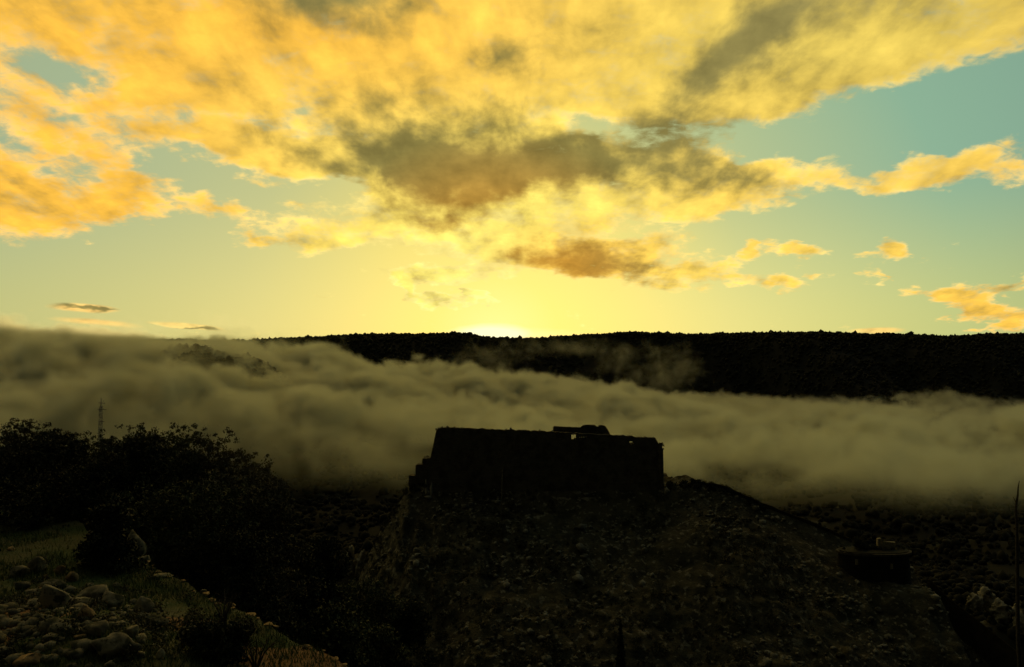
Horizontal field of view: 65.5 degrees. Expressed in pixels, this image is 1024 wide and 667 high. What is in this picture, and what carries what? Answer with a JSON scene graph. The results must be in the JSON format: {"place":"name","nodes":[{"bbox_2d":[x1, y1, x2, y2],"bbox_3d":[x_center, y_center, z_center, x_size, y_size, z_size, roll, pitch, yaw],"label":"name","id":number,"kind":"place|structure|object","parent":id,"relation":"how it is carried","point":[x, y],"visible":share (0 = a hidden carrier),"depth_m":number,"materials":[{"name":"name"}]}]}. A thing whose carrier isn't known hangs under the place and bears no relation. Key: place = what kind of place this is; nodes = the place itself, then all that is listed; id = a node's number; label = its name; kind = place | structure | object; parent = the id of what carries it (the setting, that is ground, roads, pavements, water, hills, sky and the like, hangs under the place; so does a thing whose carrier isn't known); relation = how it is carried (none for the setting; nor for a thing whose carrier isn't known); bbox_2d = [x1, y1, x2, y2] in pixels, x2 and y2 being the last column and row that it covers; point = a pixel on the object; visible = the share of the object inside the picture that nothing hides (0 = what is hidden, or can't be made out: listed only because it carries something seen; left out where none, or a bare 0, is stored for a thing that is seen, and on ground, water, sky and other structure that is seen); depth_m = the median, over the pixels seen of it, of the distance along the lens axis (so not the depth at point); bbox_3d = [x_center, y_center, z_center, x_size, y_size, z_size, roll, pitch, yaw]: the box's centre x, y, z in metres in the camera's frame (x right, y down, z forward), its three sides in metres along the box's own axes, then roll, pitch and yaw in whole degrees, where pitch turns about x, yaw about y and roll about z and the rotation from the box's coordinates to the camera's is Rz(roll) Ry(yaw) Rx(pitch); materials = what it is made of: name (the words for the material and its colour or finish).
{"place":"outdoors","nodes":[
{"label":"outdoors","id":0,"kind":"place"},
{"bbox_2d":[0,499,346,666],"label":"terrace","id":1,"kind":"structure","parent":0,"point":[76,539],"depth_m":16.07,"materials":[{"name":"green plant"}]},
{"bbox_2d":[8,565,29,577],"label":"rock","id":2,"kind":"object","parent":1,"relation":"on","point":[20,570],"visible":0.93,"depth_m":17.68,"materials":[{"name":"stone"}]},
{"bbox_2d":[14,581,31,589],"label":"rock","id":3,"kind":"object","parent":1,"relation":"on","point":[23,584],"visible":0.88,"depth_m":16.74,"materials":[{"name":"stone"}]},
{"bbox_2d":[12,653,42,666],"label":"rock","id":4,"kind":"object","parent":1,"relation":"on","point":[31,658],"visible":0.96,"depth_m":11.24,"materials":[{"name":"stone"}]},
{"bbox_2d":[26,556,47,572],"bbox_3d":[-10.839,5.253,18.118,0.404,0.384,0.308,0,-2,0],"label":"rock","id":5,"kind":"object","parent":1,"relation":"on","point":[37,563],"visible":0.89,"depth_m":18.03,"materials":[{"name":"stone"}]},
{"bbox_2d":[39,579,67,588],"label":"rock","id":6,"kind":"object","parent":1,"relation":"on","point":[63,584],"visible":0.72,"depth_m":16.71,"materials":[{"name":"stone"}]},
{"bbox_2d":[53,565,65,574],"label":"rock","id":7,"kind":"object","parent":1,"relation":"on","point":[60,568],"visible":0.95,"depth_m":17.66,"materials":[{"name":"stone"}]},
{"bbox_2d":[47,622,71,632],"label":"rock","id":8,"kind":"object","parent":1,"relation":"on","point":[53,627],"visible":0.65,"depth_m":12.07,"materials":[{"name":"stone"}]},
{"bbox_2d":[66,571,78,580],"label":"rock","id":9,"kind":"object","parent":1,"relation":"on","point":[72,576],"visible":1,"depth_m":17.11,"materials":[{"name":"stone"}]},
{"bbox_2d":[73,634,86,639],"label":"rock","id":10,"kind":"object","parent":1,"relation":"on","point":[75,636],"visible":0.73,"depth_m":11.90,"materials":[{"name":"stone"}]},
{"bbox_2d":[0,582,167,666],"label":"rubble","id":11,"kind":"object","parent":1,"relation":"on","point":[75,651],"visible":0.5,"depth_m":12.39,"materials":[{"name":"stone"}]},
{"bbox_2d":[38,584,69,608],"bbox_3d":[-7.720,4.444,13.518,0.492,0.421,0.358,0,-2,0],"label":"rock","id":12,"kind":"object","parent":11,"relation":"on","point":[51,596],"visible":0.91,"depth_m":13.37,"materials":[{"name":"stone"}]},
{"bbox_2d":[78,604,95,618],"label":"rock","id":13,"kind":"object","parent":1,"relation":"on","point":[86,610],"visible":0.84,"depth_m":12.68,"materials":[{"name":"stone"}]},
{"bbox_2d":[76,584,108,603],"bbox_3d":[-7.928,4.959,15.011,0.678,0.419,0.344,0,-2,0],"label":"rock","id":14,"kind":"object","parent":1,"relation":"on","point":[94,591],"visible":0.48,"depth_m":14.92,"materials":[{"name":"stone"}]},
{"bbox_2d":[83,620,108,635],"bbox_3d":[-6.335,4.490,12.127,0.423,0.238,0.293,0,-2,0],"label":"rock","id":15,"kind":"object","parent":1,"relation":"on","point":[97,627],"visible":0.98,"depth_m":12.03,"materials":[{"name":"stone"}]},
{"bbox_2d":[70,492,156,577],"bbox_3d":[-9.095,4.904,18.102,1.934,2.533,1.208,0,-2,0],"label":"dark bush","id":16,"kind":"object","parent":1,"relation":"on","point":[104,549],"visible":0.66,"depth_m":18.00,"materials":[{"name":"green plant"}]},
{"bbox_2d":[102,590,124,609],"bbox_3d":[-7.261,4.869,14.519,0.400,0.382,0.341,0,-2,0],"label":"rock","id":17,"kind":"object","parent":1,"relation":"on","point":[112,599],"visible":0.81,"depth_m":14.46,"materials":[{"name":"stone"}]},
{"bbox_2d":[90,632,143,658],"bbox_3d":[-5.710,4.520,11.539,0.737,0.387,0.497,-1,-3,29],"label":"rock","id":18,"kind":"object","parent":1,"relation":"on","point":[111,644],"visible":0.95,"depth_m":11.42,"materials":[{"name":"stone"}]},
{"bbox_2d":[0,569,259,666],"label":"weeds","id":19,"kind":"object","parent":1,"relation":"on","point":[137,618],"visible":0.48,"depth_m":13.21,"materials":[{"name":"green plant"}]},
{"bbox_2d":[126,625,138,637],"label":"rock","id":20,"kind":"object","parent":1,"relation":"on","point":[133,629],"visible":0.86,"depth_m":12.25,"materials":[{"name":"stone"}]},
{"bbox_2d":[128,529,146,557],"bbox_3d":[-9.290,5.216,19.706,0.493,0.703,0.373,-1,-2,14],"label":"rock","id":21,"kind":"object","parent":1,"relation":"on","point":[133,535],"visible":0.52,"depth_m":19.63,"materials":[{"name":"stone"}]},
{"bbox_2d":[135,633,146,639],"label":"rock","id":22,"kind":"object","parent":1,"relation":"on","point":[143,635],"visible":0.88,"depth_m":12.28,"materials":[{"name":"stone"}]},
{"bbox_2d":[133,596,154,612],"bbox_3d":[-6.499,4.832,14.036,0.391,0.406,0.258,0,-2,0],"label":"rock","id":23,"kind":"object","parent":1,"relation":"on","point":[146,604],"visible":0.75,"depth_m":13.99,"materials":[{"name":"stone"}]},
{"bbox_2d":[139,555,150,562],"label":"rock","id":24,"kind":"object","parent":1,"relation":"on","point":[145,558],"visible":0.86,"depth_m":18.96,"materials":[{"name":"stone"}]},
{"bbox_2d":[150,614,168,628],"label":"rock","id":25,"kind":"object","parent":1,"relation":"on","point":[164,620],"visible":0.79,"depth_m":13.12,"materials":[{"name":"stone"}]},
{"bbox_2d":[156,648,164,658],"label":"rock","id":26,"kind":"object","parent":1,"relation":"on","point":[160,652],"visible":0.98,"depth_m":11.63,"materials":[{"name":"stone"}]},
{"bbox_2d":[154,573,173,577],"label":"rock","id":27,"kind":"object","parent":1,"relation":"on","point":[161,574],"visible":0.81,"depth_m":17.60,"materials":[{"name":"stone"}]},
{"bbox_2d":[174,612,257,666],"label":"round bush","id":28,"kind":"object","parent":1,"relation":"on","point":[203,639],"visible":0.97,"depth_m":12.25,"materials":[{"name":"green plant"}]},
{"bbox_2d":[210,586,240,623],"bbox_3d":[-5.037,4.908,14.138,0.695,0.758,0.392,-2,-3,38],"label":"dry shrub","id":29,"kind":"object","parent":1,"relation":"on","point":[224,615],"visible":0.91,"depth_m":14.13,"materials":[{"name":"brown plant"}]},
{"bbox_2d":[227,630,277,666],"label":"dry shrub","id":30,"kind":"object","parent":1,"relation":"on","point":[255,661],"visible":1,"depth_m":12.23,"materials":[{"name":"brown plant"}]},
{"bbox_2d":[0,500,350,666],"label":"grass","id":31,"kind":"structure","parent":0,"point":[53,566],"depth_m":15.10,"materials":[{"name":"green plant"}]},
{"bbox_2d":[0,333,1023,493],"bbox_3d":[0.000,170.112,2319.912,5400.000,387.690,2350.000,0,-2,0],"label":"hills","id":32,"kind":"structure","parent":0,"point":[934,439],"depth_m":2328.76,"materials":[{"name":"green plant"}]},
{"bbox_2d":[0,329,1023,494],"bbox_3d":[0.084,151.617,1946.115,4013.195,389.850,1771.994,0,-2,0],"label":"forest","id":33,"kind":"object","parent":32,"relation":"on","point":[230,360],"visible":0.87,"depth_m":2375.17,"materials":[{"name":"green plant"}]},
{"bbox_2d":[0,0,1023,342],"label":"sky","id":34,"kind":"structure","parent":0,"point":[198,169],"materials":[{"name":"yellow"}]},
{"bbox_2d":[4,436,1023,655],"bbox_3d":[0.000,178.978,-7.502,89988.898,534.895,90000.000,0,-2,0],"label":"ground","id":35,"kind":"structure","parent":0,"point":[999,469],"depth_m":1454.76,"materials":[{"name":"green plant"}]},
{"bbox_2d":[0,418,72,497],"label":"tree","id":36,"kind":"object","parent":35,"relation":"on","point":[8,437],"visible":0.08,"depth_m":30.39,"materials":[{"name":"green plant"}]},
{"bbox_2d":[0,422,92,511],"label":"tree","id":37,"kind":"object","parent":35,"relation":"on","point":[47,452],"visible":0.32,"depth_m":26.20,"materials":[{"name":"green plant"}]},
{"bbox_2d":[30,429,124,489],"bbox_3d":[-16.551,6.955,30.791,4.094,6.404,3.912,2,-3,-44],"label":"tree","id":38,"kind":"object","parent":35,"relation":"on","point":[96,442],"visible":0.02,"depth_m":31.08,"materials":[{"name":"green plant"}]},
{"bbox_2d":[97,405,105,451],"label":"mast","id":39,"kind":"object","parent":35,"relation":"on","point":[100,409],"visible":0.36,"depth_m":189.28,"materials":[{"name":"grey metal"}]},
{"bbox_2d":[62,429,178,554],"bbox_3d":[-12.786,5.885,25.706,3.643,5.603,3.834,0,-2,0],"label":"tree","id":40,"kind":"object","parent":35,"relation":"on","point":[144,462],"visible":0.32,"depth_m":25.53,"materials":[{"name":"green plant"}]},
{"bbox_2d":[97,422,223,576],"bbox_3d":[-12.882,6.717,28.787,5.096,7.007,4.804,0,-2,0],"label":"tree","id":41,"kind":"object","parent":35,"relation":"on","point":[194,442],"visible":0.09,"depth_m":28.62,"materials":[{"name":"green plant"}]},
{"bbox_2d":[114,471,263,608],"bbox_3d":[-9.640,6.833,23.661,4.603,5.424,4.588,2,-3,-43],"label":"bush","id":42,"kind":"object","parent":35,"relation":"on","point":[174,504],"visible":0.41,"depth_m":23.09,"materials":[{"name":"green plant"}]},
{"bbox_2d":[120,427,263,577],"bbox_3d":[-11.858,7.097,29.934,5.114,7.330,5.473,0,-2,0],"label":"tree","id":43,"kind":"object","parent":35,"relation":"on","point":[212,447],"visible":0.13,"depth_m":29.02,"materials":[{"name":"green plant"}]},
{"bbox_2d":[162,450,293,595],"bbox_3d":[-10.298,7.648,28.602,5.003,6.978,4.922,2,-3,-38],"label":"tree","id":44,"kind":"object","parent":35,"relation":"on","point":[267,474],"visible":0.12,"depth_m":28.51,"materials":[{"name":"green plant"}]},
{"bbox_2d":[138,558,346,665],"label":"retaining wall","id":45,"kind":"structure","parent":35,"relation":"on","point":[270,623],"depth_m":14.87,"materials":[{"name":"stone"}]},
{"bbox_2d":[199,479,312,629],"bbox_3d":[-8.572,8.036,26.479,3.908,6.296,4.124,0,-2,0],"label":"tree","id":46,"kind":"object","parent":35,"relation":"on","point":[280,506],"visible":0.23,"depth_m":26.75,"materials":[{"name":"green plant"}]},
{"bbox_2d":[287,596,371,666],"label":"tree","id":47,"kind":"object","parent":35,"relation":"on","point":[332,631],"visible":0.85,"depth_m":25.29,"materials":[{"name":"green plant"}]},
{"bbox_2d":[344,545,355,574],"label":"crag","id":48,"kind":"structure","parent":35,"relation":"on","point":[350,552],"depth_m":368.50,"materials":[{"name":"grey stone"}]},
{"bbox_2d":[355,549,366,578],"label":"crag","id":49,"kind":"structure","parent":35,"relation":"on","point":[359,560],"depth_m":365.01,"materials":[{"name":"grey stone"}]},
{"bbox_2d":[334,577,405,666],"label":"tree","id":50,"kind":"object","parent":35,"relation":"on","point":[359,599],"visible":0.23,"depth_m":43.04,"materials":[{"name":"green plant"}]},
{"bbox_2d":[352,617,411,666],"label":"tree","id":51,"kind":"object","parent":35,"relation":"on","point":[373,646],"visible":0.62,"depth_m":34.09,"materials":[{"name":"green plant"}]},
{"bbox_2d":[366,597,437,666],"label":"tree","id":52,"kind":"object","parent":35,"relation":"on","point":[408,624],"visible":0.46,"depth_m":59.95,"materials":[{"name":"green plant"}]},
{"bbox_2d":[12,461,1023,639],"bbox_3d":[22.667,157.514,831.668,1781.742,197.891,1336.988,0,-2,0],"label":"woods","id":53,"kind":"object","parent":35,"relation":"on","point":[958,577],"visible":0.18,"depth_m":971.97,"materials":[{"name":"green plant"}]},
{"bbox_2d":[965,592,983,611],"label":"crag","id":54,"kind":"structure","parent":35,"relation":"on","point":[974,602],"depth_m":386.68,"materials":[{"name":"grey stone"}]},
{"bbox_2d":[977,586,995,612],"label":"crag","id":55,"kind":"structure","parent":35,"relation":"on","point":[987,595],"depth_m":390.57,"materials":[{"name":"grey stone"}]},
{"bbox_2d":[989,597,1013,624],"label":"crag","id":56,"kind":"structure","parent":35,"relation":"on","point":[1001,611],"depth_m":380.03,"materials":[{"name":"grey stone"}]},
{"bbox_2d":[1012,611,1023,637],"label":"crag","id":57,"kind":"structure","parent":35,"relation":"on","point":[1021,624],"depth_m":370.84,"materials":[{"name":"grey stone"}]},
{"bbox_2d":[1012,600,1023,615],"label":"crag","id":58,"kind":"structure","parent":35,"relation":"on","point":[1021,607],"depth_m":382.68,"materials":[{"name":"grey stone"}]},
{"bbox_2d":[1013,481,1023,666],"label":"dead tree","id":59,"kind":"object","parent":35,"relation":"on","point":[1017,595],"visible":1,"depth_m":44.40,"materials":[{"name":"brown wood"}]},
{"bbox_2d":[357,455,990,666],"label":"hill","id":60,"kind":"structure","parent":0,"point":[676,554],"depth_m":294.63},
{"bbox_2d":[409,457,429,485],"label":"ruined wall","id":61,"kind":"structure","parent":60,"relation":"on","point":[419,475],"depth_m":345.36,"materials":[{"name":"grey stone"}]},
{"bbox_2d":[425,480,432,494],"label":"crag","id":62,"kind":"structure","parent":60,"relation":"on","point":[430,488],"depth_m":339.35,"materials":[{"name":"grey stone"}]},
{"bbox_2d":[424,425,663,491],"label":"fortress","id":63,"kind":"structure","parent":60,"relation":"on","point":[587,458],"depth_m":341.79,"materials":[{"name":"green stone"}]},
{"bbox_2d":[615,616,626,666],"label":"cypress tree","id":64,"kind":"object","parent":60,"relation":"on","point":[620,658],"visible":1,"depth_m":253.43,"materials":[{"name":"green plant"}]},
{"bbox_2d":[359,478,905,573],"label":"shrubbery","id":65,"kind":"object","parent":60,"relation":"on","point":[709,487],"visible":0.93,"depth_m":340.26,"materials":[{"name":"green plant"}]},
{"bbox_2d":[354,487,978,666],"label":"debris","id":66,"kind":"object","parent":60,"relation":"on","point":[578,577],"visible":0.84,"depth_m":295.58,"materials":[{"name":"grey stone"}]},
{"bbox_2d":[357,482,990,666],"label":"scrub","id":67,"kind":"object","parent":60,"relation":"on","point":[440,633],"visible":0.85,"depth_m":288.30,"materials":[{"name":"green plant"}]},
{"bbox_2d":[708,482,851,541],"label":"rampart","id":68,"kind":"object","parent":60,"relation":"on","point":[770,507],"visible":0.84,"depth_m":331.89,"materials":[{"name":"grey stone"}]},
{"bbox_2d":[836,546,911,584],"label":"bastion","id":69,"kind":"object","parent":60,"relation":"on","point":[878,565],"visible":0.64,"depth_m":306.51,"materials":[{"name":"stone"}]},
{"bbox_2d":[876,538,894,549],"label":"stone slab","id":70,"kind":"structure","parent":69,"relation":"on","point":[885,544],"depth_m":313.12,"materials":[{"name":"grey stone"}]},
{"bbox_2d":[927,579,1023,666],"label":"rampart","id":71,"kind":"object","parent":60,"relation":"on","point":[986,643],"visible":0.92,"depth_m":294.31,"materials":[{"name":"black stone"}]}
]}

